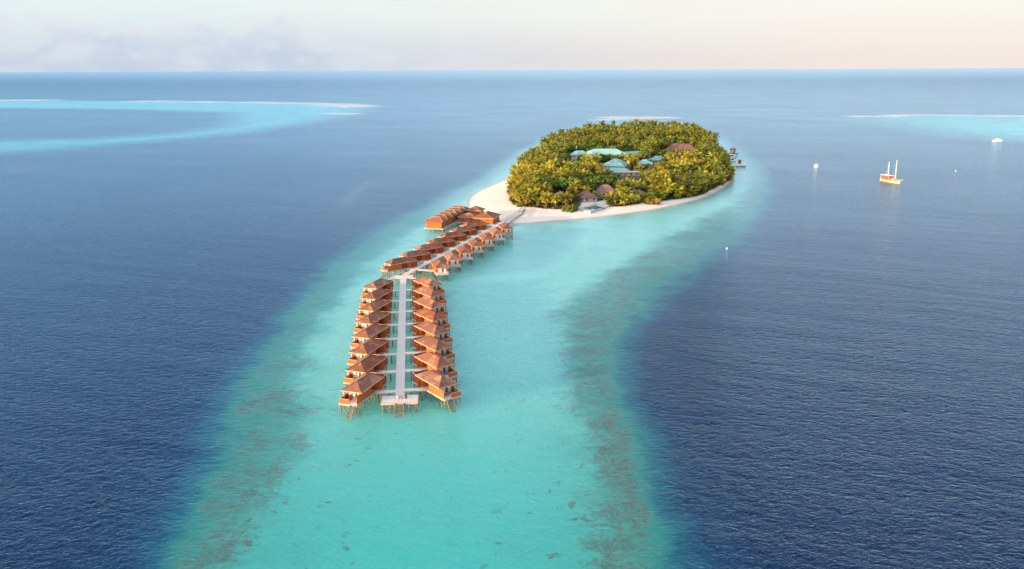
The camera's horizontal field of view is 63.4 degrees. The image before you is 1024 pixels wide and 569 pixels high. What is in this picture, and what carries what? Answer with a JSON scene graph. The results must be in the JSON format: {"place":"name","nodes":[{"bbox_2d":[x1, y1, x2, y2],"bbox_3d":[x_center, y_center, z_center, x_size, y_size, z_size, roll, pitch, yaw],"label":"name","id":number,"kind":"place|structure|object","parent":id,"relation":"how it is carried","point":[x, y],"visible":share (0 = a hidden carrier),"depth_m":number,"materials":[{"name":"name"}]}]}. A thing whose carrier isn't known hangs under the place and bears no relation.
{"place":"outdoors","nodes":[
{"label":"outdoors","id":0,"kind":"place"},
{"bbox_2d":[0,68,1023,568],"bbox_3d":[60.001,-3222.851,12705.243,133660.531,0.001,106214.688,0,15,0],"label":"water","id":1,"kind":"structure","parent":0,"point":[820,366],"depth_m":246.60,"materials":[{"name":"blue liquid"}]},
{"bbox_2d":[338,372,386,419],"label":"water villa","id":2,"kind":"object","parent":1,"relation":"in","point":[363,388],"visible":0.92,"depth_m":188.52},
{"bbox_2d":[343,354,388,386],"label":"water villa","id":3,"kind":"object","parent":1,"relation":"in","point":[375,363],"visible":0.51,"depth_m":201.85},
{"bbox_2d":[347,338,389,372],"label":"water villa","id":4,"kind":"object","parent":1,"relation":"in","point":[377,346],"visible":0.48,"depth_m":214.35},
{"bbox_2d":[350,323,390,355],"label":"water villa","id":5,"kind":"object","parent":1,"relation":"in","point":[379,331],"visible":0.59,"depth_m":226.85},
{"bbox_2d":[353,310,391,339],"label":"water villa","id":6,"kind":"object","parent":1,"relation":"in","point":[378,317],"visible":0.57,"depth_m":239.41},
{"bbox_2d":[356,298,392,319],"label":"water villa","id":7,"kind":"object","parent":1,"relation":"in","point":[378,304],"visible":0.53,"depth_m":252.17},
{"bbox_2d":[359,288,392,312],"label":"water villa","id":8,"kind":"object","parent":1,"relation":"in","point":[383,294],"visible":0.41,"depth_m":264.67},
{"bbox_2d":[361,278,393,296],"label":"water villa","id":9,"kind":"object","parent":1,"relation":"in","point":[382,283],"visible":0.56,"depth_m":277.25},
{"bbox_2d":[381,257,417,277],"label":"water villa","id":10,"kind":"object","parent":1,"relation":"in","point":[400,264],"visible":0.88,"depth_m":310.50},
{"bbox_2d":[374,272,425,417],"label":"jetty","id":11,"kind":"object","parent":1,"relation":"in","point":[399,372],"visible":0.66,"depth_m":214.24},
{"bbox_2d":[399,250,430,264],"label":"water villa","id":12,"kind":"object","parent":1,"relation":"in","point":[419,255],"visible":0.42,"depth_m":324.19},
{"bbox_2d":[411,276,444,297],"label":"water villa","id":13,"kind":"object","parent":1,"relation":"in","point":[424,281],"visible":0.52,"depth_m":280.16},
{"bbox_2d":[413,243,443,260],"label":"water villa","id":14,"kind":"object","parent":1,"relation":"in","point":[432,248],"visible":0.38,"depth_m":336.40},
{"bbox_2d":[411,286,446,309],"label":"water villa","id":15,"kind":"object","parent":1,"relation":"in","point":[425,291],"visible":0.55,"depth_m":267.48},
{"bbox_2d":[411,296,448,320],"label":"water villa","id":16,"kind":"object","parent":1,"relation":"in","point":[427,303],"visible":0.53,"depth_m":254.86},
{"bbox_2d":[412,308,450,335],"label":"water villa","id":17,"kind":"object","parent":1,"relation":"in","point":[426,314],"visible":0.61,"depth_m":242.28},
{"bbox_2d":[412,321,452,349],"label":"water villa","id":18,"kind":"object","parent":1,"relation":"in","point":[424,328],"visible":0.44,"depth_m":229.64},
{"bbox_2d":[412,335,455,366],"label":"water villa","id":19,"kind":"object","parent":1,"relation":"in","point":[429,343],"visible":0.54,"depth_m":217.08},
{"bbox_2d":[412,351,457,381],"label":"water villa","id":20,"kind":"object","parent":1,"relation":"in","point":[431,361],"visible":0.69,"depth_m":204.47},
{"bbox_2d":[412,369,461,412],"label":"water villa","id":21,"kind":"object","parent":1,"relation":"in","point":[437,384],"visible":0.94,"depth_m":191.35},
{"bbox_2d":[430,259,449,280],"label":"water villa","id":22,"kind":"object","parent":1,"relation":"in","point":[438,267],"visible":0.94,"depth_m":303.64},
{"bbox_2d":[426,237,455,255],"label":"water villa","id":23,"kind":"object","parent":1,"relation":"in","point":[444,242],"visible":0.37,"depth_m":348.60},
{"bbox_2d":[424,205,468,232],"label":"spa hall","id":24,"kind":"structure","parent":1,"relation":"in","point":[446,218],"depth_m":400.65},
{"bbox_2d":[443,252,461,272],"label":"water villa","id":25,"kind":"object","parent":1,"relation":"in","point":[451,259],"visible":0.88,"depth_m":315.76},
{"bbox_2d":[438,231,466,244],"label":"water villa","id":26,"kind":"object","parent":1,"relation":"in","point":[456,236],"visible":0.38,"depth_m":360.74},
{"bbox_2d":[449,226,476,239],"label":"water villa","id":27,"kind":"object","parent":1,"relation":"in","point":[467,231],"visible":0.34,"depth_m":372.99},
{"bbox_2d":[402,207,525,280],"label":"jetty","id":28,"kind":"object","parent":1,"relation":"in","point":[426,263],"visible":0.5,"depth_m":344.85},
{"bbox_2d":[455,245,473,265],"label":"water villa","id":29,"kind":"object","parent":1,"relation":"in","point":[463,252],"visible":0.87,"depth_m":327.82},
{"bbox_2d":[458,213,478,224],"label":"spa pavilion","id":30,"kind":"structure","parent":1,"relation":"in","point":[465,217],"depth_m":408.78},
{"bbox_2d":[459,221,486,233],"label":"water villa","id":31,"kind":"object","parent":1,"relation":"in","point":[477,225],"visible":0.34,"depth_m":385.02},
{"bbox_2d":[467,239,484,257],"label":"water villa","id":32,"kind":"object","parent":1,"relation":"in","point":[476,246],"visible":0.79,"depth_m":340.04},
{"bbox_2d":[478,233,494,251],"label":"water villa","id":33,"kind":"object","parent":1,"relation":"in","point":[486,239],"visible":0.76,"depth_m":352.18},
{"bbox_2d":[473,211,500,225],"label":"spa pavilion","id":34,"kind":"structure","parent":1,"relation":"in","point":[487,218],"depth_m":403.95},
{"bbox_2d":[488,228,504,244],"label":"water villa","id":35,"kind":"object","parent":1,"relation":"in","point":[496,234],"visible":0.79,"depth_m":364.38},
{"bbox_2d":[497,223,513,239],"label":"water villa","id":36,"kind":"object","parent":1,"relation":"in","point":[506,229],"visible":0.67,"depth_m":376.57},
{"bbox_2d":[880,162,900,183],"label":"sailing boat","id":37,"kind":"object","parent":1,"relation":"on","point":[887,178],"visible":0.97,"depth_m":559.88,"materials":[{"name":"beige paint"}]},
{"bbox_2d":[0,0,1023,71],"label":"sky","id":38,"kind":"structure","parent":0,"point":[36,35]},
{"bbox_2d":[468,136,734,223],"bbox_3d":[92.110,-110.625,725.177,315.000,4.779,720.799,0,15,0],"label":"ground","id":39,"kind":"structure","parent":0,"point":[494,198],"depth_m":457.97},
{"bbox_2d":[466,206,485,213],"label":"spa pavilion","id":40,"kind":"structure","parent":39,"relation":"on","point":[476,209],"depth_m":424.04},
{"bbox_2d":[508,185,520,200],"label":"coconut palm","id":41,"kind":"object","parent":39,"relation":"on","point":[518,189],"visible":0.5,"depth_m":468.39,"materials":[{"name":"green plant"}]},
{"bbox_2d":[511,190,525,200],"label":"coconut palm","id":42,"kind":"object","parent":39,"relation":"on","point":[518,196],"visible":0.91,"depth_m":462.24,"materials":[{"name":"green plant"}]},
{"bbox_2d":[515,201,526,206],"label":"bush","id":43,"kind":"object","parent":39,"relation":"on","point":[519,203],"visible":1,"depth_m":456.15,"materials":[{"name":"green plant"}]},
{"bbox_2d":[522,192,535,205],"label":"coconut palm","id":44,"kind":"object","parent":39,"relation":"on","point":[527,199],"visible":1,"depth_m":455.36,"materials":[{"name":"green plant"}]},
{"bbox_2d":[520,176,537,184],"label":"coconut palm","id":45,"kind":"object","parent":39,"relation":"on","point":[526,178],"visible":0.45,"depth_m":490.19,"materials":[{"name":"green plant"}]},
{"bbox_2d":[527,170,538,177],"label":"coconut palm","id":46,"kind":"object","parent":39,"relation":"on","point":[531,173],"visible":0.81,"depth_m":518.91,"materials":[{"name":"green plant"}]},
{"bbox_2d":[527,187,540,197],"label":"coconut palm","id":47,"kind":"object","parent":39,"relation":"on","point":[533,191],"visible":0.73,"depth_m":462.51,"materials":[{"name":"green plant"}]},
{"bbox_2d":[528,177,541,185],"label":"coconut palm","id":48,"kind":"object","parent":39,"relation":"on","point":[534,180],"visible":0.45,"depth_m":480.32,"materials":[{"name":"green plant"}]},
{"bbox_2d":[537,183,553,195],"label":"coconut palm","id":49,"kind":"object","parent":39,"relation":"on","point":[545,188],"visible":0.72,"depth_m":460.87,"materials":[{"name":"green plant"}]},
{"bbox_2d":[539,166,551,174],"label":"coconut palm","id":50,"kind":"object","parent":39,"relation":"on","point":[545,171],"visible":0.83,"depth_m":520.84,"materials":[{"name":"green plant"}]},
{"bbox_2d":[540,191,551,207],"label":"coconut palm","id":51,"kind":"object","parent":39,"relation":"on","point":[546,195],"visible":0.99,"depth_m":451.20,"materials":[{"name":"green plant"}]},
{"bbox_2d":[539,178,553,185],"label":"broadleaf tree","id":52,"kind":"object","parent":39,"relation":"on","point":[549,181],"visible":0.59,"depth_m":484.03,"materials":[{"name":"green plant"}]},
{"bbox_2d":[543,154,555,161],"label":"coconut palm","id":53,"kind":"object","parent":39,"relation":"on","point":[548,157],"visible":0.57,"depth_m":564.08,"materials":[{"name":"green plant"}]},
{"bbox_2d":[548,157,560,167],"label":"coconut palm","id":54,"kind":"object","parent":39,"relation":"on","point":[553,163],"visible":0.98,"depth_m":516.43,"materials":[{"name":"yellow plant"}]},
{"bbox_2d":[549,194,560,204],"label":"coconut palm","id":55,"kind":"object","parent":39,"relation":"on","point":[555,197],"visible":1,"depth_m":449.51,"materials":[{"name":"green plant"}]},
{"bbox_2d":[552,170,564,189],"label":"coconut palm","id":56,"kind":"object","parent":39,"relation":"on","point":[557,175],"visible":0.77,"depth_m":505.37,"materials":[{"name":"green plant"}]},
{"bbox_2d":[558,179,572,190],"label":"broadleaf tree","id":57,"kind":"object","parent":39,"relation":"on","point":[563,182],"visible":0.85,"depth_m":487.61,"materials":[{"name":"green plant"}]},
{"bbox_2d":[559,191,573,203],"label":"coconut palm","id":58,"kind":"object","parent":39,"relation":"on","point":[565,199],"visible":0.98,"depth_m":449.77,"materials":[{"name":"green plant"}]},
{"bbox_2d":[563,170,573,190],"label":"coconut palm","id":59,"kind":"object","parent":39,"relation":"on","point":[567,175],"visible":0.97,"depth_m":506.08,"materials":[{"name":"green plant"}]},
{"bbox_2d":[561,204,578,212],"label":"bush","id":60,"kind":"object","parent":39,"relation":"on","point":[571,208],"visible":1,"depth_m":441.54,"materials":[{"name":"green plant"}]},
{"bbox_2d":[566,185,579,195],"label":"coconut palm","id":61,"kind":"object","parent":39,"relation":"on","point":[571,190],"visible":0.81,"depth_m":468.50,"materials":[{"name":"green plant"}]},
{"bbox_2d":[570,180,580,197],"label":"coconut palm","id":62,"kind":"object","parent":39,"relation":"on","point":[574,184],"visible":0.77,"depth_m":481.96,"materials":[{"name":"green plant"}]},
{"bbox_2d":[569,151,585,160],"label":"resort building","id":63,"kind":"structure","parent":39,"relation":"on","point":[574,155],"depth_m":674.82,"materials":[{"name":"teal paint"}]},
{"bbox_2d":[575,168,586,177],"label":"coconut palm","id":64,"kind":"object","parent":39,"relation":"on","point":[581,174],"visible":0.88,"depth_m":515.41,"materials":[{"name":"green plant"}]},
{"bbox_2d":[577,164,590,172],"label":"coconut palm","id":65,"kind":"object","parent":39,"relation":"on","point":[585,167],"visible":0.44,"depth_m":532.68,"materials":[{"name":"green plant"}]},
{"bbox_2d":[578,184,594,192],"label":"broadleaf tree","id":66,"kind":"object","parent":39,"relation":"on","point":[590,186],"visible":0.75,"depth_m":484.63,"materials":[{"name":"green plant"}]},
{"bbox_2d":[576,190,598,202],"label":"beach bar","id":67,"kind":"object","parent":39,"relation":"on","point":[585,196],"visible":0.96,"depth_m":471.05,"materials":[{"name":"brown paint"}]},
{"bbox_2d":[578,203,607,213],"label":"swimming pool","id":68,"kind":"structure","parent":39,"relation":"on","point":[593,208],"depth_m":450.79,"materials":[{"name":"liquid"}]},
{"bbox_2d":[589,178,604,185],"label":"broadleaf tree","id":69,"kind":"object","parent":39,"relation":"on","point":[595,181],"visible":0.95,"depth_m":496.48,"materials":[{"name":"green plant"}]},
{"bbox_2d":[593,174,608,185],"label":"broadleaf tree","id":70,"kind":"object","parent":39,"relation":"on","point":[598,176],"visible":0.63,"depth_m":503.41,"materials":[{"name":"green plant"}]},
{"bbox_2d":[595,166,606,173],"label":"coconut palm","id":71,"kind":"object","parent":39,"relation":"on","point":[599,170],"visible":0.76,"depth_m":529.39,"materials":[{"name":"green plant"}]},
{"bbox_2d":[594,184,616,197],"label":"beach bar","id":72,"kind":"object","parent":39,"relation":"on","point":[602,188],"visible":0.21,"depth_m":486.86,"materials":[{"name":"brown paint"}]},
{"bbox_2d":[586,149,625,154],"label":"resort building","id":73,"kind":"structure","parent":39,"relation":"on","point":[605,151],"depth_m":673.56,"materials":[{"name":"teal paint"}]},
{"bbox_2d":[603,178,613,184],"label":"broadleaf tree","id":74,"kind":"object","parent":39,"relation":"on","point":[609,181],"visible":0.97,"depth_m":498.04,"materials":[{"name":"green plant"}]},
{"bbox_2d":[603,191,617,202],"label":"coconut palm","id":75,"kind":"object","parent":39,"relation":"on","point":[608,200],"visible":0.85,"depth_m":464.37,"materials":[{"name":"green plant"}]},
{"bbox_2d":[607,175,618,185],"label":"broadleaf tree","id":76,"kind":"object","parent":39,"relation":"on","point":[615,178],"visible":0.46,"depth_m":506.43,"materials":[{"name":"green plant"}]},
{"bbox_2d":[602,158,629,168],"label":"resort building","id":77,"kind":"structure","parent":39,"relation":"on","point":[616,163],"depth_m":613.67,"materials":[{"name":"teal paint"}]},
{"bbox_2d":[607,167,629,171],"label":"resort building","id":78,"kind":"structure","parent":39,"relation":"on","point":[618,169],"depth_m":595.90,"materials":[{"name":"teal paint"}]},
{"bbox_2d":[509,135,730,208],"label":"undergrowth","id":79,"kind":"object","parent":39,"relation":"on","point":[574,201],"visible":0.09,"depth_m":485.84,"materials":[{"name":"green plant"}]},
{"bbox_2d":[615,185,627,193],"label":"coconut palm","id":80,"kind":"object","parent":39,"relation":"on","point":[621,190],"visible":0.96,"depth_m":467.57,"materials":[{"name":"yellow plant"}]},
{"bbox_2d":[515,119,731,164],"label":"wood","id":81,"kind":"object","parent":39,"relation":"on","point":[646,134],"visible":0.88,"depth_m":762.07,"materials":[{"name":"green plant"}]},
{"bbox_2d":[618,194,629,204],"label":"coconut palm","id":82,"kind":"object","parent":39,"relation":"on","point":[624,200],"visible":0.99,"depth_m":459.69,"materials":[{"name":"green plant"}]},
{"bbox_2d":[611,171,639,175],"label":"service building","id":83,"kind":"structure","parent":39,"relation":"on","point":[630,173],"depth_m":583.91,"materials":[{"name":"white paint"}]},
{"bbox_2d":[628,154,639,170],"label":"coconut palm","id":84,"kind":"object","parent":39,"relation":"on","point":[634,159],"visible":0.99,"depth_m":595.01,"materials":[{"name":"green plant"}]},
{"bbox_2d":[629,179,640,189],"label":"coconut palm","id":85,"kind":"object","parent":39,"relation":"on","point":[634,185],"visible":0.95,"depth_m":493.99,"materials":[{"name":"green plant"}]},
{"bbox_2d":[631,194,640,201],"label":"coconut palm","id":86,"kind":"object","parent":39,"relation":"on","point":[635,198],"visible":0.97,"depth_m":465.95,"materials":[{"name":"green plant"}]},
{"bbox_2d":[633,163,644,171],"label":"coconut palm","id":87,"kind":"object","parent":39,"relation":"on","point":[638,167],"visible":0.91,"depth_m":589.70,"materials":[{"name":"green plant"}]},
{"bbox_2d":[637,192,647,201],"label":"coconut palm","id":88,"kind":"object","parent":39,"relation":"on","point":[643,196],"visible":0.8,"depth_m":472.06,"materials":[{"name":"green plant"}]},
{"bbox_2d":[638,151,650,158],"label":"broadleaf tree","id":89,"kind":"object","parent":39,"relation":"on","point":[642,153],"visible":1,"depth_m":641.26,"materials":[{"name":"green plant"}]},
{"bbox_2d":[637,159,652,165],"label":"resort building","id":90,"kind":"structure","parent":39,"relation":"on","point":[644,161],"depth_m":633.90,"materials":[{"name":"teal paint"}]},
{"bbox_2d":[640,182,650,191],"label":"broadleaf tree","id":91,"kind":"object","parent":39,"relation":"on","point":[645,185],"visible":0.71,"depth_m":490.54,"materials":[{"name":"green plant"}]},
{"bbox_2d":[644,191,657,196],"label":"broadleaf tree","id":92,"kind":"object","parent":39,"relation":"on","point":[652,194],"visible":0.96,"depth_m":472.74,"materials":[{"name":"green plant"}]},
{"bbox_2d":[644,196,661,204],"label":"bush","id":93,"kind":"object","parent":39,"relation":"on","point":[651,200],"visible":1,"depth_m":466.74,"materials":[{"name":"yellow plant"}]},
{"bbox_2d":[647,156,662,161],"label":"resort building","id":94,"kind":"structure","parent":39,"relation":"on","point":[656,158],"depth_m":659.07,"materials":[{"name":"teal paint"}]},
{"bbox_2d":[648,184,662,192],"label":"coconut palm","id":95,"kind":"object","parent":39,"relation":"on","point":[654,188],"visible":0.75,"depth_m":481.74,"materials":[{"name":"green plant"}]},
{"bbox_2d":[651,148,662,155],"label":"broadleaf tree","id":96,"kind":"object","parent":39,"relation":"on","point":[656,151],"visible":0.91,"depth_m":672.35,"materials":[{"name":"green plant"}]},
{"bbox_2d":[657,161,669,169],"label":"coconut palm","id":97,"kind":"object","parent":39,"relation":"on","point":[663,165],"visible":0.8,"depth_m":540.66,"materials":[{"name":"green plant"}]},
{"bbox_2d":[656,169,671,178],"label":"coconut palm","id":98,"kind":"object","parent":39,"relation":"on","point":[662,172],"visible":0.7,"depth_m":498.77,"materials":[{"name":"yellow plant"}]},
{"bbox_2d":[657,173,672,184],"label":"coconut palm","id":99,"kind":"object","parent":39,"relation":"on","point":[665,178],"visible":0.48,"depth_m":492.98,"materials":[{"name":"green plant"}]},
{"bbox_2d":[661,183,672,194],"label":"coconut palm","id":100,"kind":"object","parent":39,"relation":"on","point":[665,187],"visible":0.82,"depth_m":482.62,"materials":[{"name":"green plant"}]},
{"bbox_2d":[661,179,675,196],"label":"coconut palm","id":101,"kind":"object","parent":39,"relation":"on","point":[669,184],"visible":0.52,"depth_m":489.13,"materials":[{"name":"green plant"}]},
{"bbox_2d":[671,186,683,196],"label":"coconut palm","id":102,"kind":"object","parent":39,"relation":"on","point":[676,191],"visible":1,"depth_m":486.10,"materials":[{"name":"green plant"}]},
{"bbox_2d":[664,143,694,150],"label":"restaurant","id":103,"kind":"structure","parent":39,"relation":"on","point":[680,146],"depth_m":709.48,"materials":[{"name":"brown"}]},
{"bbox_2d":[674,174,686,183],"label":"coconut palm","id":104,"kind":"object","parent":39,"relation":"on","point":[681,178],"visible":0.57,"depth_m":503.18,"materials":[{"name":"green plant"}]},
{"bbox_2d":[673,165,693,172],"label":"broadleaf tree","id":105,"kind":"object","parent":39,"relation":"on","point":[681,167],"visible":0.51,"depth_m":544.00,"materials":[{"name":"green plant"}]},
{"bbox_2d":[680,151,692,160],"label":"coconut palm","id":106,"kind":"object","parent":39,"relation":"on","point":[685,157],"visible":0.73,"depth_m":591.44,"materials":[{"name":"yellow plant"}]},
{"bbox_2d":[682,186,693,196],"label":"coconut palm","id":107,"kind":"object","parent":39,"relation":"on","point":[686,192],"visible":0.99,"depth_m":492.30,"materials":[{"name":"green plant"}]},
{"bbox_2d":[691,158,701,165],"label":"coconut palm","id":108,"kind":"object","parent":39,"relation":"on","point":[695,163],"visible":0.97,"depth_m":562.91,"materials":[{"name":"yellow plant"}]},
{"bbox_2d":[693,151,703,159],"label":"coconut palm","id":109,"kind":"object","parent":39,"relation":"on","point":[697,156],"visible":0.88,"depth_m":583.96,"materials":[{"name":"green plant"}]},
{"bbox_2d":[706,174,715,187],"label":"coconut palm","id":110,"kind":"object","parent":39,"relation":"on","point":[711,180],"visible":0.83,"depth_m":525.71,"materials":[{"name":"green plant"}]},
{"bbox_2d":[718,171,727,182],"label":"coconut palm","id":111,"kind":"object","parent":39,"relation":"on","point":[722,175],"visible":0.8,"depth_m":547.56,"materials":[{"name":"green plant"}]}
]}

